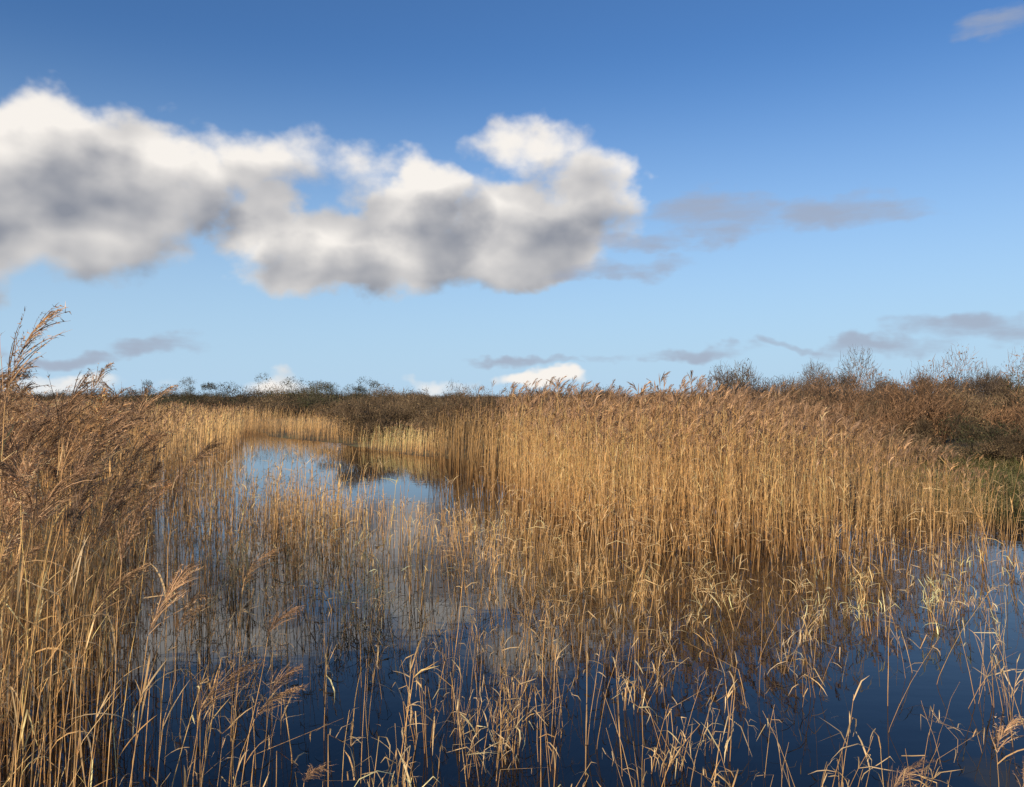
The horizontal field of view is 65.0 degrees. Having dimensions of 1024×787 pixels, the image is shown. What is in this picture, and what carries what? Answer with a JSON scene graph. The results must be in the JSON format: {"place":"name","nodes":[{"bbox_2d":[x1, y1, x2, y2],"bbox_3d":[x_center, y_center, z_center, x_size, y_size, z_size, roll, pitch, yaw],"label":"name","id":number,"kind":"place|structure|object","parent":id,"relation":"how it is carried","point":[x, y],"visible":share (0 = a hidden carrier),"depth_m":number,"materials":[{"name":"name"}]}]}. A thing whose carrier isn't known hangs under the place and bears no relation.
{"place":"outdoors","nodes":[
{"label":"outdoors","id":0,"kind":"place"},
{"bbox_2d":[0,425,1023,786],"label":"water","id":1,"kind":"structure","parent":0,"point":[804,729],"depth_m":7.04,"materials":[{"name":"blue liquid"}]},
{"bbox_2d":[0,362,198,786],"bbox_3d":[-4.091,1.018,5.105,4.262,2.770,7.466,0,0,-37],"label":"reed bed","id":2,"kind":"object","parent":1,"relation":"in","point":[22,483],"visible":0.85,"depth_m":4.51,"materials":[{"name":"beige plant"}]},
{"bbox_2d":[2,395,268,488],"bbox_3d":[-22.859,1.293,44.678,23.304,2.564,56.985,0,0,-38],"label":"reed bed","id":3,"kind":"object","parent":1,"relation":"in","point":[205,424],"visible":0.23,"depth_m":31.15,"materials":[{"name":"beige plant"}]},
{"bbox_2d":[120,497,478,786],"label":"water reeds","id":4,"kind":"object","parent":1,"relation":"in","point":[326,656],"visible":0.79,"depth_m":6.46,"materials":[{"name":"beige plant"}]},
{"bbox_2d":[245,406,362,443],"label":"reed bed","id":5,"kind":"object","parent":1,"relation":"in","point":[291,424],"visible":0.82,"depth_m":46.84,"materials":[{"name":"beige plant"}]},
{"bbox_2d":[155,443,465,600],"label":"water reeds","id":6,"kind":"object","parent":1,"relation":"in","point":[274,506],"visible":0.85,"depth_m":12.17,"materials":[{"name":"beige plant"}]},
{"bbox_2d":[354,418,451,458],"bbox_3d":[-3.953,1.805,33.685,3.380,1.444,7.976,0,0,-36],"label":"reed bed","id":7,"kind":"object","parent":1,"relation":"in","point":[411,442],"visible":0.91,"depth_m":33.88,"materials":[{"name":"beige plant"}]},
{"bbox_2d":[0,301,1023,786],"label":"foreground reeds","id":8,"kind":"object","parent":1,"relation":"on","point":[174,579],"visible":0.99,"depth_m":3.00,"materials":[{"name":"beige plant"}]},
{"bbox_2d":[423,472,656,601],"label":"water reeds","id":9,"kind":"object","parent":1,"relation":"in","point":[519,551],"visible":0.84,"depth_m":10.19,"materials":[{"name":"beige plant"}]},
{"bbox_2d":[179,488,1023,786],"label":"water reeds","id":10,"kind":"object","parent":1,"relation":"in","point":[587,566],"visible":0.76,"depth_m":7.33,"materials":[{"name":"beige plant"}]},
{"bbox_2d":[427,370,1022,563],"bbox_3d":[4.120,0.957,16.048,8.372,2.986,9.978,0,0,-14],"label":"reed bed","id":11,"kind":"object","parent":1,"relation":"in","point":[729,459],"visible":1,"depth_m":13.55,"materials":[{"name":"beige plant"}]},
{"bbox_2d":[473,451,1023,587],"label":"water reeds","id":12,"kind":"object","parent":1,"relation":"in","point":[632,527],"visible":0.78,"depth_m":11.32,"materials":[{"name":"beige plant"}]},
{"bbox_2d":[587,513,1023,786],"bbox_3d":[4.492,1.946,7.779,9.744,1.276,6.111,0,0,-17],"label":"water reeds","id":13,"kind":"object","parent":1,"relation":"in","point":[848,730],"visible":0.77,"depth_m":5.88,"materials":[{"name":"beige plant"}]},
{"bbox_2d":[0,0,1023,396],"label":"sky","id":14,"kind":"structure","parent":0,"point":[398,194],"materials":[{"name":"blue"}]},
{"bbox_2d":[6,397,1023,526],"bbox_3d":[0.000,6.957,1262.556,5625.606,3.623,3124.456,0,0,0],"label":"ground","id":15,"kind":"structure","parent":0,"point":[324,439],"depth_m":29.43,"materials":[{"name":"brown soil"}]},
{"bbox_2d":[106,374,393,416],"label":"distant tree line","id":16,"kind":"object","parent":15,"relation":"on","point":[308,400],"visible":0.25,"depth_m":90.17,"materials":[{"name":"brown plant"}]},
{"bbox_2d":[54,402,645,418],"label":"reed bed","id":17,"kind":"object","parent":15,"relation":"on","point":[261,408],"visible":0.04,"depth_m":75.59,"materials":[{"name":"brown plant"}]},
{"bbox_2d":[0,383,909,405],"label":"distant tree line","id":18,"kind":"object","parent":15,"relation":"on","point":[51,396],"visible":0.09,"depth_m":163.50,"materials":[{"name":"brown plant"}]},
{"bbox_2d":[161,381,756,418],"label":"distant tree line","id":19,"kind":"object","parent":15,"relation":"on","point":[282,401],"visible":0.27,"depth_m":79.78,"materials":[{"name":"brown plant"}]},
{"bbox_2d":[318,381,618,442],"bbox_3d":[-3.327,1.024,45.897,17.974,3.531,17.340,0,0,0],"label":"willow thicket","id":20,"kind":"object","parent":15,"relation":"on","point":[366,414],"visible":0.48,"depth_m":39.75,"materials":[{"name":"brown plant"}]},
{"bbox_2d":[417,384,718,444],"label":"willow thicket","id":21,"kind":"object","parent":15,"relation":"on","point":[500,398],"visible":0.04,"depth_m":40.84,"materials":[{"name":"brown plant"}]},
{"bbox_2d":[696,347,1023,432],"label":"distant tree line","id":22,"kind":"object","parent":15,"relation":"on","point":[989,386],"visible":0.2,"depth_m":46.22,"materials":[{"name":"brown plant"}]},
{"bbox_2d":[723,359,1023,414],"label":"distant tree line","id":23,"kind":"object","parent":15,"relation":"on","point":[940,383],"visible":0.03,"depth_m":51.19,"materials":[{"name":"brown plant"}]},
{"bbox_2d":[734,370,1023,454],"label":"scrub thicket","id":24,"kind":"object","parent":15,"relation":"on","point":[1002,397],"visible":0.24,"depth_m":27.83,"materials":[{"name":"brown plant"}]},
{"bbox_2d":[735,343,1023,454],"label":"scrub thicket","id":25,"kind":"object","parent":15,"relation":"on","point":[929,405],"visible":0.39,"depth_m":26.42,"materials":[{"name":"brown plant"}]},
{"bbox_2d":[829,413,1023,469],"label":"bramble thicket","id":26,"kind":"object","parent":15,"relation":"on","point":[1014,448],"visible":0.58,"depth_m":21.26,"materials":[{"name":"brown plant"}]},
{"bbox_2d":[852,447,1023,512],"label":"bank grass","id":27,"kind":"structure","parent":15,"relation":"on","point":[1002,466],"depth_m":18.41,"materials":[{"name":"plant"}]},
{"bbox_2d":[933,377,1023,460],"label":"gorse thicket","id":28,"kind":"object","parent":15,"relation":"on","point":[983,429],"visible":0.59,"depth_m":21.46,"materials":[{"name":"plant"}]}
]}

